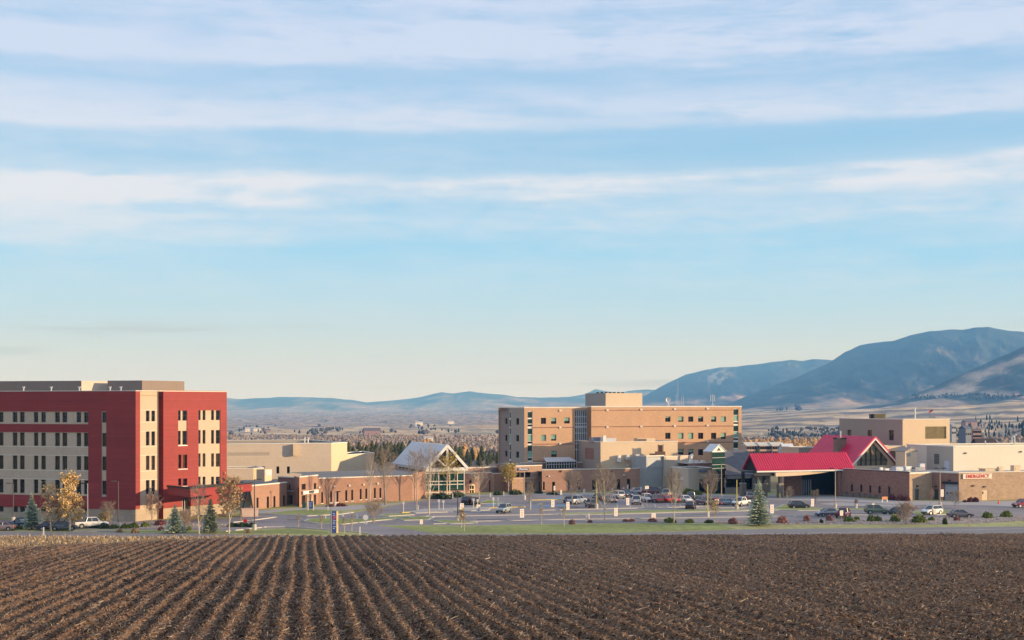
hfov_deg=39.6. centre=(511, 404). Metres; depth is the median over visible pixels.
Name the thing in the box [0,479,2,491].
window
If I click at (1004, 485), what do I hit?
emergency wing
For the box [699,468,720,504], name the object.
bare tree
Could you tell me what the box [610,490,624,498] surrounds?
parked crossover
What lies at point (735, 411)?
window
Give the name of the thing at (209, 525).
spruce tree
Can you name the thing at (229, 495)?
autumn tree
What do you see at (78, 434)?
window
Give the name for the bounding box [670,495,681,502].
parked hatchback
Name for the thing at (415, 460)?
bare tree
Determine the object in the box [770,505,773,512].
parking sign
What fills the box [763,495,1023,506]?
pavement
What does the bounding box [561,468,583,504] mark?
bare tree
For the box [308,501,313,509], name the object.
direction board
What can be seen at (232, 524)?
shrub
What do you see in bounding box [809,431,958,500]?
entrance building
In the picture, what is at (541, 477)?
outpatient building
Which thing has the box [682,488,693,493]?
shrub
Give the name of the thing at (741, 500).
pickup truck
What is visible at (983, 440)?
house
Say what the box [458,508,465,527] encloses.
birch tree
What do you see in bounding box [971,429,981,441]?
house
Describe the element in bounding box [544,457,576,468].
glazed lean to
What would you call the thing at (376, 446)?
pine tree
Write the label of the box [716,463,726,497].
street lamp
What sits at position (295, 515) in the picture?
kerb
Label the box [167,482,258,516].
entrance canopy
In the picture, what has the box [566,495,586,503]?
pickup truck
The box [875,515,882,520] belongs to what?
shrub
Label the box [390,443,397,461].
pine tree
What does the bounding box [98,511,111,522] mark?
autumn tree
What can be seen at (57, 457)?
window
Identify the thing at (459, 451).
pine tree
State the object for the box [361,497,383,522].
bare tree
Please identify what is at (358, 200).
sky
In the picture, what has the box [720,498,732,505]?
parked sedan
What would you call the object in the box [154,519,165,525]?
shrub
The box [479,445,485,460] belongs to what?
pine tree
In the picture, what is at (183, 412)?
window
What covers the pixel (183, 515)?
bare tree
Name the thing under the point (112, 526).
shrub
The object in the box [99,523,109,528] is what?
shrub
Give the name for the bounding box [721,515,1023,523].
gravel bed
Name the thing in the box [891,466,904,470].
roof unit
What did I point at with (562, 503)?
kerb
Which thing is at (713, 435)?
window
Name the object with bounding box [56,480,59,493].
window
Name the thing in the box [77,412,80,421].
window
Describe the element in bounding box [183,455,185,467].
window
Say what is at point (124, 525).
shrub
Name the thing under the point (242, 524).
shrub
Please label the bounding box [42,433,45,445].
window
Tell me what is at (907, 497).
shrub
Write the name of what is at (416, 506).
street lamp
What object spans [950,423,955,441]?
house
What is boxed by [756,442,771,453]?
apartment block
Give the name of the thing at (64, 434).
window
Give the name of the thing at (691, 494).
parked crossover
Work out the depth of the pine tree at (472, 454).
577.31 m
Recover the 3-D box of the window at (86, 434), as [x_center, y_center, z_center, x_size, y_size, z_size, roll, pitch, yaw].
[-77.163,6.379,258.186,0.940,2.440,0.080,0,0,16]
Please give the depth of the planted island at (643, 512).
277.28 m
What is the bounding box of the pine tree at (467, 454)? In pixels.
[464,448,469,462]
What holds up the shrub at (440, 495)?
on the lawn at (799, 526)
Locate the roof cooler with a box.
[649,444,664,455]
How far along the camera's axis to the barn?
798.20 m
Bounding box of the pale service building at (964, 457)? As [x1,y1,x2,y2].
[906,434,1023,488]
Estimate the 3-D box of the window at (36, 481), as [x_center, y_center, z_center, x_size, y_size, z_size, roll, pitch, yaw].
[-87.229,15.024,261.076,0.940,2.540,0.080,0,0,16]
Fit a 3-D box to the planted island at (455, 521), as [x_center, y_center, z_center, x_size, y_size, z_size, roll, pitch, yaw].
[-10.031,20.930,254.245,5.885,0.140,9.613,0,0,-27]
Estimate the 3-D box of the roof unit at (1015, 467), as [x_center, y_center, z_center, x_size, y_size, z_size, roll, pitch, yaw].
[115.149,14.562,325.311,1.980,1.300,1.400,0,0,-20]
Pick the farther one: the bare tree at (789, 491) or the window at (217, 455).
the bare tree at (789, 491)
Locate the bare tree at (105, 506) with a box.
[98,500,116,519]
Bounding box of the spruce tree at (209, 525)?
[199,497,219,532]
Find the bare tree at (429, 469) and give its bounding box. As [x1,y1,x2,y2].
[416,441,443,514]
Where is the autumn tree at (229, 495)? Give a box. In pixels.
[215,472,242,533]
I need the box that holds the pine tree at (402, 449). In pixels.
[398,442,404,455]
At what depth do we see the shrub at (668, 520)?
252.56 m
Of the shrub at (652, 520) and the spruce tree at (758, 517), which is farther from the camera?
the shrub at (652, 520)
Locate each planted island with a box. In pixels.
[266,509,351,515]
[303,516,418,524]
[377,513,414,516]
[396,516,433,520]
[410,507,490,512]
[433,519,476,523]
[480,499,504,503]
[561,509,749,514]
[774,504,863,510]
[911,510,949,514]
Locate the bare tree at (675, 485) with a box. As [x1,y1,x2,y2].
[664,468,685,520]
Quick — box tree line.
[776,404,801,410]
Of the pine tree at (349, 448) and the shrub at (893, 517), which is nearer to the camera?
the shrub at (893, 517)
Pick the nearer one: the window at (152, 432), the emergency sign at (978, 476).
the window at (152, 432)
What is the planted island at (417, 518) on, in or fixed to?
on the parking lot
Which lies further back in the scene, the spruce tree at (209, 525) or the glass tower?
the glass tower
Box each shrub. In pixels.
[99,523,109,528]
[109,524,118,528]
[120,523,132,528]
[129,522,138,527]
[131,527,138,532]
[140,521,150,526]
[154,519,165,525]
[227,522,238,526]
[238,522,247,526]
[336,503,347,505]
[430,491,451,498]
[450,491,464,497]
[493,490,502,494]
[509,489,521,494]
[647,518,657,521]
[664,517,676,522]
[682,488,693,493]
[685,518,693,522]
[693,489,702,494]
[704,519,713,522]
[728,517,737,523]
[776,515,788,522]
[803,515,810,520]
[825,515,833,520]
[843,515,855,521]
[866,515,875,520]
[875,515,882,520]
[888,493,895,499]
[889,514,900,521]
[896,494,903,500]
[904,495,910,500]
[910,513,927,522]
[942,516,947,524]
[981,511,994,517]
[1000,510,1012,516]
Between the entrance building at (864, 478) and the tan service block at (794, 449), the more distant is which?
the tan service block at (794, 449)
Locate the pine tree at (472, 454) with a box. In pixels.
[470,448,474,460]
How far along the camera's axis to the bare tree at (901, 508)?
249.26 m
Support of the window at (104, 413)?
in the office building at (136, 439)
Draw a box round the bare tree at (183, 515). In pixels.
[178,508,195,526]
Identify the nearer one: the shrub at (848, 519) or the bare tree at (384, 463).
the shrub at (848, 519)
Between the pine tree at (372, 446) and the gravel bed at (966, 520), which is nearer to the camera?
the gravel bed at (966, 520)
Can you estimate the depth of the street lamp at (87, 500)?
241.96 m
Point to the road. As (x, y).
(996, 530)
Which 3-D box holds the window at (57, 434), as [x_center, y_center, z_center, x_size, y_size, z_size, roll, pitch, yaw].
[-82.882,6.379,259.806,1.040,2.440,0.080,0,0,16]
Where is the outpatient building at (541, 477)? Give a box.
[465,462,671,492]
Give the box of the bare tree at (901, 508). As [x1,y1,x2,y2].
[894,498,918,523]
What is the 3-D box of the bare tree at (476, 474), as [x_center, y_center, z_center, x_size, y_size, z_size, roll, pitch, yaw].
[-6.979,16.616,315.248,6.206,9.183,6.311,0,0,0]
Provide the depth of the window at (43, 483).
260.65 m
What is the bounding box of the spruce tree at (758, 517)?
[744,481,773,525]
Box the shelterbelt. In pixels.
[228,424,497,435]
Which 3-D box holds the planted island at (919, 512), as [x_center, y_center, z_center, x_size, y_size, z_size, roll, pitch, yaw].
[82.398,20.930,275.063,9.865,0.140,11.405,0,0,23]
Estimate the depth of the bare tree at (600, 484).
252.48 m
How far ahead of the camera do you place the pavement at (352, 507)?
295.48 m
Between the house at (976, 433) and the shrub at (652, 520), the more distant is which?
the house at (976, 433)
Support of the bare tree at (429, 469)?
on the lawn at (799, 526)
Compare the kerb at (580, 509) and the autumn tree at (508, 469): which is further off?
the autumn tree at (508, 469)
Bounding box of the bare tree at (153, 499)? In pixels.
[142,492,162,522]
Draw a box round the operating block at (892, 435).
[839,418,949,465]
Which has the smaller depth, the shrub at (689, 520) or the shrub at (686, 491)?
the shrub at (689, 520)
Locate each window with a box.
[0,412,2,421]
[0,432,2,444]
[0,455,2,468]
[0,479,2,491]
[13,412,16,421]
[13,432,16,445]
[13,455,16,468]
[13,479,16,492]
[21,412,24,421]
[21,433,24,445]
[21,456,24,468]
[21,479,24,492]
[35,412,37,421]
[35,433,37,445]
[35,456,37,468]
[35,480,37,492]
[42,412,45,421]
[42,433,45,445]
[42,456,45,468]
[42,480,45,492]
[56,412,59,421]
[56,433,59,445]
[56,456,59,469]
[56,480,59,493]
[63,412,66,421]
[63,433,66,445]
[63,456,66,469]
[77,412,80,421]
[77,433,80,445]
[77,456,80,469]
[77,480,80,493]
[85,412,87,421]
[85,433,87,445]
[85,456,87,469]
[103,412,105,421]
[103,433,105,445]
[103,456,105,469]
[103,481,105,494]
[151,411,153,420]
[151,431,153,444]
[151,456,153,469]
[151,480,153,493]
[182,411,185,420]
[182,431,185,444]
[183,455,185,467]
[216,410,218,419]
[216,430,218,443]
[216,453,218,466]
[541,418,545,423]
[541,435,545,440]
[665,433,669,438]
[698,433,702,438]
[698,449,702,454]
[711,433,715,438]
[733,409,737,414]
[733,415,737,420]
[733,442,737,447]
[890,430,893,439]
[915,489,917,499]
[935,454,938,463]
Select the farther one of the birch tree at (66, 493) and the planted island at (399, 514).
the planted island at (399, 514)
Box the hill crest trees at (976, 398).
[911,392,1023,399]
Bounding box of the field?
[0,533,1023,639]
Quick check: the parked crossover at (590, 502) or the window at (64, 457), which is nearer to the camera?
the window at (64, 457)
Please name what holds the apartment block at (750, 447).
on the ground at (888, 378)
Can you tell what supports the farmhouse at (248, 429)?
on the ground at (888, 378)
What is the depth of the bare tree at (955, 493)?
284.44 m
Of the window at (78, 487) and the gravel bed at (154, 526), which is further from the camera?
the window at (78, 487)
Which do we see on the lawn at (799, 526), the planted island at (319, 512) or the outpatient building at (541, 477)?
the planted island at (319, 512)
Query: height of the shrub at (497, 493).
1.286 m
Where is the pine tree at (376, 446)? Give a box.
[372,442,378,462]
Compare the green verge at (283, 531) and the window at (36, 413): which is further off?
the window at (36, 413)
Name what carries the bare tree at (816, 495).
on the lawn at (799, 526)
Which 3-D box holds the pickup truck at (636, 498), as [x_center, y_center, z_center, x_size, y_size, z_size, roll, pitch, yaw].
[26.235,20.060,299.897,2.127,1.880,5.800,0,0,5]
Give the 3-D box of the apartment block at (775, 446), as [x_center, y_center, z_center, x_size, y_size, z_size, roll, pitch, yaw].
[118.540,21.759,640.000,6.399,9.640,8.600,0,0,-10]
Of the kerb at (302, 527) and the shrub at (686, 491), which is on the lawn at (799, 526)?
the kerb at (302, 527)
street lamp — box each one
[6,483,14,521]
[80,483,88,527]
[111,481,119,527]
[252,479,261,529]
[411,469,417,509]
[451,488,459,520]
[523,472,525,499]
[706,484,708,516]
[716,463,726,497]
[735,480,737,508]
[829,468,836,507]
[934,468,945,504]
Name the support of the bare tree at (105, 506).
on the lawn at (799, 526)
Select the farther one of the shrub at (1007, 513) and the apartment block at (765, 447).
the apartment block at (765, 447)
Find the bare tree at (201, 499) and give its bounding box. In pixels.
[188,479,209,533]
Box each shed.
[777,443,792,452]
[896,447,917,466]
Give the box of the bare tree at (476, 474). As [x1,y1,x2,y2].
[467,461,490,497]
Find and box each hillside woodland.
[768,426,838,438]
[956,419,1023,437]
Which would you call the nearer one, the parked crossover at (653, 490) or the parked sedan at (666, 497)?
the parked sedan at (666, 497)
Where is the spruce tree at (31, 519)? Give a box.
[20,493,43,529]
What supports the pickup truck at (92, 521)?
on the parking lot
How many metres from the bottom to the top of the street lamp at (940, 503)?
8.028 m
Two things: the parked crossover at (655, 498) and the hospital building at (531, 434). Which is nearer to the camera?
the parked crossover at (655, 498)
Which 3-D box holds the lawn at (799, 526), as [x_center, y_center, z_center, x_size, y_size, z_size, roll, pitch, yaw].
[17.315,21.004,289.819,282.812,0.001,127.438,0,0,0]
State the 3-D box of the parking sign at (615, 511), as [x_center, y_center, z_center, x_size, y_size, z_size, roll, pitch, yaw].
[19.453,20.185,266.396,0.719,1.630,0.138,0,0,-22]
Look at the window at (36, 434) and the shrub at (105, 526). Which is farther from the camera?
the window at (36, 434)
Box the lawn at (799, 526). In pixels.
[0,489,1023,535]
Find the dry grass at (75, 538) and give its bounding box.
[0,534,290,547]
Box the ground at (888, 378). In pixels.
[201,327,1023,515]
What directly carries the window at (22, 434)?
in the office building at (136, 439)
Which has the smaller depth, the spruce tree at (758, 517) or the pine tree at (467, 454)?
the spruce tree at (758, 517)
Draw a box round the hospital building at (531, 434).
[498,393,741,474]
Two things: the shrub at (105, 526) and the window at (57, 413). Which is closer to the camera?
the shrub at (105, 526)
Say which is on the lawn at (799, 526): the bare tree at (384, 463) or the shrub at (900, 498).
the bare tree at (384, 463)
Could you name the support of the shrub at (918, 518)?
on the gravel bed at (966, 520)
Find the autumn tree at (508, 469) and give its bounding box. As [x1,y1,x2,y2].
[499,460,516,493]
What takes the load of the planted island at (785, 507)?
on the parking lot
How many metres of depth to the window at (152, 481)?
259.19 m
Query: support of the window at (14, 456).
in the office building at (136, 439)
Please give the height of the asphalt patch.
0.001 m
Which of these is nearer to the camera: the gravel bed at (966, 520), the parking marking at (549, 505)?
the gravel bed at (966, 520)
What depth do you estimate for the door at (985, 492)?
311.96 m
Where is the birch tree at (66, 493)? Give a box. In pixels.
[55,468,88,530]
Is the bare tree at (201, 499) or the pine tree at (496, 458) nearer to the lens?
the bare tree at (201, 499)
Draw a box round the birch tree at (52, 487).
[35,480,62,530]
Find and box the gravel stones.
[120,515,1023,527]
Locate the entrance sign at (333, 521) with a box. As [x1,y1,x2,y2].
[330,511,337,532]
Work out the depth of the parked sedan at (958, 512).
263.77 m
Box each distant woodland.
[227,433,497,452]
[742,435,1023,445]
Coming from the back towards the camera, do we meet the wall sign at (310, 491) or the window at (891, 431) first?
the window at (891, 431)
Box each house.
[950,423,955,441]
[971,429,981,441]
[971,438,996,442]
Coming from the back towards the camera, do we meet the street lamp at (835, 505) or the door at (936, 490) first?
the door at (936, 490)
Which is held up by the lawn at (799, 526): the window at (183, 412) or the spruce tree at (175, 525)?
the spruce tree at (175, 525)
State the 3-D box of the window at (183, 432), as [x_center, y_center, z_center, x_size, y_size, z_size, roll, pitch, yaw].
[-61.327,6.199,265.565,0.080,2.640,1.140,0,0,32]
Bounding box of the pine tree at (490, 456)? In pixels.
[485,451,493,463]
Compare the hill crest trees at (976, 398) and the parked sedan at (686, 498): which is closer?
the parked sedan at (686, 498)
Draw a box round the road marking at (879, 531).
[778,529,982,533]
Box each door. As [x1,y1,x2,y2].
[469,484,474,492]
[935,489,937,499]
[944,461,948,470]
[945,484,957,500]
[982,490,987,499]
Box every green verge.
[61,529,327,533]
[386,523,734,532]
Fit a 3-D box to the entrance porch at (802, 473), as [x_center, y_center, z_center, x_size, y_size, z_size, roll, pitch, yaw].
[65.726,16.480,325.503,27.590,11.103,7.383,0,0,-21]
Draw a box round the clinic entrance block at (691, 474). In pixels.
[672,454,710,491]
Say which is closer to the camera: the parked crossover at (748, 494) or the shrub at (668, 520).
the shrub at (668, 520)
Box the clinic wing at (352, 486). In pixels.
[241,468,425,508]
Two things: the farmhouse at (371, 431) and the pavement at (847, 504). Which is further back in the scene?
the farmhouse at (371, 431)
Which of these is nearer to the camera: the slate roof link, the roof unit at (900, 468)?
the roof unit at (900, 468)
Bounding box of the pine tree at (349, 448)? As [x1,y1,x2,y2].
[347,441,351,451]
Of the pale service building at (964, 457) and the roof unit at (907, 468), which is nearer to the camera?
the roof unit at (907, 468)
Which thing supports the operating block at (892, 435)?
on the ground at (888, 378)
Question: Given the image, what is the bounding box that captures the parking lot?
[0,495,1023,535]
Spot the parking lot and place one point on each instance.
(516, 501)
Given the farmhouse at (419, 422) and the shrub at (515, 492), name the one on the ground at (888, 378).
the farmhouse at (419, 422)
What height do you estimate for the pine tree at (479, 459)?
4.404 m
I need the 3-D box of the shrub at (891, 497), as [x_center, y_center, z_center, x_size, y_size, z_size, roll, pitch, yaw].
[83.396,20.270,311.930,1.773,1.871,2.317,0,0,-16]
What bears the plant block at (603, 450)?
on the ground at (888, 378)
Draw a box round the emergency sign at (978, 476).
[963,473,991,478]
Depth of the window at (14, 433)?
262.31 m
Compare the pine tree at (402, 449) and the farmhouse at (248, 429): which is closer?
the pine tree at (402, 449)
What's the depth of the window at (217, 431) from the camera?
273.16 m
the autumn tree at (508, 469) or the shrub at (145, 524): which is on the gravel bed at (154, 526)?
the shrub at (145, 524)
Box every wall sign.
[302,489,318,494]
[517,468,528,470]
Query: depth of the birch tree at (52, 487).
235.99 m
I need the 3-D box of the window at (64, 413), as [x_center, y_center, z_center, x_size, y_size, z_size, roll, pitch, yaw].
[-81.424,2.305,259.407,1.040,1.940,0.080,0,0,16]
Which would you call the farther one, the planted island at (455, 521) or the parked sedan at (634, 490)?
the parked sedan at (634, 490)
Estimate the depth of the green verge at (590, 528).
240.75 m
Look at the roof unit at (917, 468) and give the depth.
323.18 m
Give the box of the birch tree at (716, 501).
[709,498,719,523]
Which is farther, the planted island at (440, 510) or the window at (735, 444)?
the window at (735, 444)
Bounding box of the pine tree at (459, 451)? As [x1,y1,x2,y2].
[457,447,463,461]
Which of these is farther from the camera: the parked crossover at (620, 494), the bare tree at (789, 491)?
the parked crossover at (620, 494)
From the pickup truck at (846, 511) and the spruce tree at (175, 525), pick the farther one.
the pickup truck at (846, 511)
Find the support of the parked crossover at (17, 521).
on the parking lot
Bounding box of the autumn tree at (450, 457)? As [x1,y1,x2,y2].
[435,447,461,492]
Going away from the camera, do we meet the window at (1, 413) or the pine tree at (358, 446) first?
the window at (1, 413)
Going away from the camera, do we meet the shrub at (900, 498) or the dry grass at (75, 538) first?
the dry grass at (75, 538)
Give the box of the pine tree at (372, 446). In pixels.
[369,440,373,451]
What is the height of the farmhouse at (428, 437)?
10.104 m
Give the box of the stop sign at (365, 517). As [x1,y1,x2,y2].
[363,515,367,524]
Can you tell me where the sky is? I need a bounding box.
[0,0,1023,401]
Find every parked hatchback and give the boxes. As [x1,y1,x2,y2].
[563,496,571,502]
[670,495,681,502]
[685,501,695,508]
[787,501,810,507]
[884,507,906,515]
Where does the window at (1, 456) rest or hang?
in the office building at (136, 439)
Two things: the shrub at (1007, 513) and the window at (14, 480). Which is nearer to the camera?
the window at (14, 480)
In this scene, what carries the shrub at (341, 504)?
on the lawn at (799, 526)
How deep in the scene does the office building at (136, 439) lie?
260.64 m
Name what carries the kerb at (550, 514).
on the parking lot
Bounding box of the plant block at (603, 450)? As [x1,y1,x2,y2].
[578,435,688,488]
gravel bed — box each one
[116,523,226,528]
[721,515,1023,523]
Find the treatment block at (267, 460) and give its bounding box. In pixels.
[227,437,373,499]
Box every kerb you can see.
[73,530,115,531]
[225,526,381,535]
[233,517,275,522]
[258,512,353,515]
[388,508,916,517]
[476,515,816,521]
[541,503,584,503]
[543,508,613,510]
[618,505,753,508]
[676,507,751,508]
[852,514,910,514]
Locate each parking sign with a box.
[520,509,523,517]
[566,502,569,509]
[614,508,617,515]
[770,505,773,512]
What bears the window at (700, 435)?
in the hospital building at (531, 434)
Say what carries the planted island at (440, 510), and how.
on the parking lot
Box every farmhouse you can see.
[245,427,252,431]
[363,428,380,436]
[415,421,422,425]
[423,436,432,440]
[961,420,976,426]
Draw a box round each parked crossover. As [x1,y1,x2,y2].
[12,517,25,526]
[461,496,471,504]
[471,496,480,504]
[496,503,511,512]
[585,498,597,507]
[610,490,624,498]
[619,489,632,497]
[638,487,658,493]
[641,493,653,501]
[648,494,663,502]
[687,491,695,499]
[695,496,711,504]
[743,491,753,498]
[864,504,888,513]
[921,505,942,514]
[1011,498,1023,507]
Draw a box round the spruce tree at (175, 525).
[161,505,186,532]
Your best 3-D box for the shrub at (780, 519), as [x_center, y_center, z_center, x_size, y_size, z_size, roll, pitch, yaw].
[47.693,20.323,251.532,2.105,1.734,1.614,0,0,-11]
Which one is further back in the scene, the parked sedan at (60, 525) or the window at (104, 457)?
the window at (104, 457)
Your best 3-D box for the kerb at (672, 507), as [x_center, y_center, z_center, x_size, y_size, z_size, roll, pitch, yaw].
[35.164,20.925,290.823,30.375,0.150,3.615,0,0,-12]
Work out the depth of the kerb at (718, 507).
287.95 m
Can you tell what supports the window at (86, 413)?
in the office building at (136, 439)
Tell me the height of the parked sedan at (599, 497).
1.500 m
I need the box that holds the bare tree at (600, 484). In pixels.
[590,462,621,522]
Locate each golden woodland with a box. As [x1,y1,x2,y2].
[355,438,476,459]
[743,437,819,445]
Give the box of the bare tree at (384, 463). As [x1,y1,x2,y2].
[374,443,400,504]
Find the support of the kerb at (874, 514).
on the parking lot
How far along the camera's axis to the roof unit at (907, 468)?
322.82 m
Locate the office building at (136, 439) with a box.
[0,380,226,521]
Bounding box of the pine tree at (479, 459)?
[475,454,481,465]
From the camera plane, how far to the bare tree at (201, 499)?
230.49 m
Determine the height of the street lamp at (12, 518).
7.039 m
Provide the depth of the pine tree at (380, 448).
504.49 m
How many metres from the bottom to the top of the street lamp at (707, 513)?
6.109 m
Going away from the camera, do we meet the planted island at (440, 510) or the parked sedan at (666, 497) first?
the planted island at (440, 510)
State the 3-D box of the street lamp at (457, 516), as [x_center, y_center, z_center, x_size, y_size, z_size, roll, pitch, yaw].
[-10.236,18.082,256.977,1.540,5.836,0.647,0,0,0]
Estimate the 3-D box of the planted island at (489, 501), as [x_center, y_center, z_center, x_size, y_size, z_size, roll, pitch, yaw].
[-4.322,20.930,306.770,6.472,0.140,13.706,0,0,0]
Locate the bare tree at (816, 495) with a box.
[812,490,819,503]
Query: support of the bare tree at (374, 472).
on the lawn at (799, 526)
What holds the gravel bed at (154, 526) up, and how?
on the parking lot
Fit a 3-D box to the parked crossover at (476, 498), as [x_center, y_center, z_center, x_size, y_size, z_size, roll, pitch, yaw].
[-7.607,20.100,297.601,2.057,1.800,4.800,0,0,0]
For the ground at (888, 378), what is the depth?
8459.58 m
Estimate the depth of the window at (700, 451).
372.46 m
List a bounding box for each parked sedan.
[0,521,17,530]
[35,521,60,530]
[48,521,78,530]
[592,493,602,500]
[602,495,616,502]
[630,487,639,493]
[657,487,666,493]
[663,495,673,502]
[679,495,692,502]
[711,498,726,504]
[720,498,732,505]
[815,508,837,516]
[946,509,974,517]
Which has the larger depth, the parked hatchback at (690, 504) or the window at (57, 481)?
the parked hatchback at (690, 504)
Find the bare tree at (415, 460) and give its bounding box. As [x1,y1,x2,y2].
[404,449,423,500]
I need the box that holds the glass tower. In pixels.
[703,444,725,493]
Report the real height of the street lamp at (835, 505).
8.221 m
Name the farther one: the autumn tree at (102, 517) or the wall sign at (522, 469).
the wall sign at (522, 469)
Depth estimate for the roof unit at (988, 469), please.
324.55 m
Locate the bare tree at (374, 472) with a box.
[360,448,377,499]
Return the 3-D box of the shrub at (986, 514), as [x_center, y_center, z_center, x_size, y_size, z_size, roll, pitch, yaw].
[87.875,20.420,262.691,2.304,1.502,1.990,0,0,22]
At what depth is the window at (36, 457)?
261.10 m
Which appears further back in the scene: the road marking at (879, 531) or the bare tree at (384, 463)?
the bare tree at (384, 463)
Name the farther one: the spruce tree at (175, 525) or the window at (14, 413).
the window at (14, 413)
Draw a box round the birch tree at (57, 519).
[47,495,67,529]
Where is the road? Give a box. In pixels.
[0,526,1023,537]
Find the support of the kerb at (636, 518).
on the parking lot
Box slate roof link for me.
[723,450,770,493]
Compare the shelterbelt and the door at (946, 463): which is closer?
the door at (946, 463)
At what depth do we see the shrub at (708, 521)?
252.02 m
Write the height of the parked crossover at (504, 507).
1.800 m
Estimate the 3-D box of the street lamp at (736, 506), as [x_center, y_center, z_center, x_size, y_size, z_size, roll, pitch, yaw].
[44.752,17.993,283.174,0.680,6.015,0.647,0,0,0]
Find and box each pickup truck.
[72,516,108,528]
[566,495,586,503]
[631,495,640,504]
[660,488,673,494]
[732,497,750,506]
[835,507,851,517]
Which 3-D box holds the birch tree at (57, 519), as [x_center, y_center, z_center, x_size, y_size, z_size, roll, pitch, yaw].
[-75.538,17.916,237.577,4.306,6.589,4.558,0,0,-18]
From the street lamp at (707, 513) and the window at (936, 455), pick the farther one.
the window at (936, 455)
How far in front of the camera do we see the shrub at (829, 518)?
256.69 m
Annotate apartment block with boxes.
[742,442,758,453]
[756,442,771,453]
[768,442,783,452]
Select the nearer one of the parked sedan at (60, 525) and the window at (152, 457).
the parked sedan at (60, 525)
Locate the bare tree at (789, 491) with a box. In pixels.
[785,486,793,501]
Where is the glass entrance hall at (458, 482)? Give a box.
[393,442,467,494]
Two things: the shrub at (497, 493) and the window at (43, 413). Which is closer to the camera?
the window at (43, 413)
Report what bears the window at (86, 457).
in the office building at (136, 439)
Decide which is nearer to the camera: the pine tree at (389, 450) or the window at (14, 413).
the window at (14, 413)
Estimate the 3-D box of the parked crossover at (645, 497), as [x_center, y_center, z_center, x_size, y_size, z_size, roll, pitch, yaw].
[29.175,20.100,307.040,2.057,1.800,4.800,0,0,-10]
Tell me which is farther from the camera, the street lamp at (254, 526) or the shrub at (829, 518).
the shrub at (829, 518)
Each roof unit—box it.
[873,414,885,418]
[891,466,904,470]
[903,466,911,470]
[912,467,924,470]
[978,468,997,470]
[1010,465,1020,470]
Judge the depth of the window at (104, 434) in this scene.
257.18 m
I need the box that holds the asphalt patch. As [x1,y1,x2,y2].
[681,514,721,514]
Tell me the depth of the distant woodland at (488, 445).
1700.81 m
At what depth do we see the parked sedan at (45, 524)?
236.64 m
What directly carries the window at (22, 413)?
in the office building at (136, 439)
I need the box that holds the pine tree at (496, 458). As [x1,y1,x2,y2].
[494,451,497,462]
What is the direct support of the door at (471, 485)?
in the outpatient building at (541, 477)
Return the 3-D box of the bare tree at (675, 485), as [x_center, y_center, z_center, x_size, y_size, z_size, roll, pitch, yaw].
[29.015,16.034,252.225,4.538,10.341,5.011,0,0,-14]
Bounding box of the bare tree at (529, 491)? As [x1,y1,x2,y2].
[525,481,534,502]
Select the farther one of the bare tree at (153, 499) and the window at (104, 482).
the window at (104, 482)
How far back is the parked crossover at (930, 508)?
270.83 m
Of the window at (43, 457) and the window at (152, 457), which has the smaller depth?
the window at (152, 457)
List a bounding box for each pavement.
[258,493,739,512]
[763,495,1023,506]
[822,502,903,506]
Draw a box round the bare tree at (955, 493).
[946,489,961,502]
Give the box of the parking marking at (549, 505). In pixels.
[532,504,565,506]
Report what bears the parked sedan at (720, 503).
on the parking lot
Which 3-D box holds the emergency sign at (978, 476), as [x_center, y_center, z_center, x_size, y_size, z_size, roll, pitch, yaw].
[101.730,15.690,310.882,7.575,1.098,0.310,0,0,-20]
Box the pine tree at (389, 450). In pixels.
[384,442,391,460]
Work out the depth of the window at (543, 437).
360.03 m
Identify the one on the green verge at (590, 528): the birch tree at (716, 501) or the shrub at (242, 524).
the birch tree at (716, 501)
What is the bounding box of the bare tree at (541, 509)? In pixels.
[540,503,543,524]
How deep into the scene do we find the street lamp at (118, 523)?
241.47 m
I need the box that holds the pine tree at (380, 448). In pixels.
[375,445,383,464]
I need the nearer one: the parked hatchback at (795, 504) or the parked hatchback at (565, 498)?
the parked hatchback at (795, 504)
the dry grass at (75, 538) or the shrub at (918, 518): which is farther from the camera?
the shrub at (918, 518)
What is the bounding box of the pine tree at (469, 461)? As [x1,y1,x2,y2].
[467,455,471,465]
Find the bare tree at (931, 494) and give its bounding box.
[926,489,933,504]
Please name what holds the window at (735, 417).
in the hospital building at (531, 434)
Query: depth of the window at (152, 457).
259.19 m
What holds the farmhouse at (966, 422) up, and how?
on the ground at (888, 378)
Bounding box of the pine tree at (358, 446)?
[356,442,360,450]
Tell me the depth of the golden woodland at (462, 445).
654.70 m
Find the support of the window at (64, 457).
in the office building at (136, 439)
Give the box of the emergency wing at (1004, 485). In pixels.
[873,467,1023,500]
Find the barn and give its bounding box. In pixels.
[958,425,971,442]
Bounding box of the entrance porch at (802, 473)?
[739,452,854,497]
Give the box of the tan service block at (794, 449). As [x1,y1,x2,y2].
[781,446,813,482]
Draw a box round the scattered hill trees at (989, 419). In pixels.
[968,414,1018,426]
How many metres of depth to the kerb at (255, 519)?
258.33 m
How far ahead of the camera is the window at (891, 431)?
349.64 m
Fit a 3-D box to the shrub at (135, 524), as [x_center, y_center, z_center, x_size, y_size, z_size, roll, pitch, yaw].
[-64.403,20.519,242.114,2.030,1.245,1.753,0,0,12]
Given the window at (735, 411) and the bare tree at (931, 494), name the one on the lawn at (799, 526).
the bare tree at (931, 494)

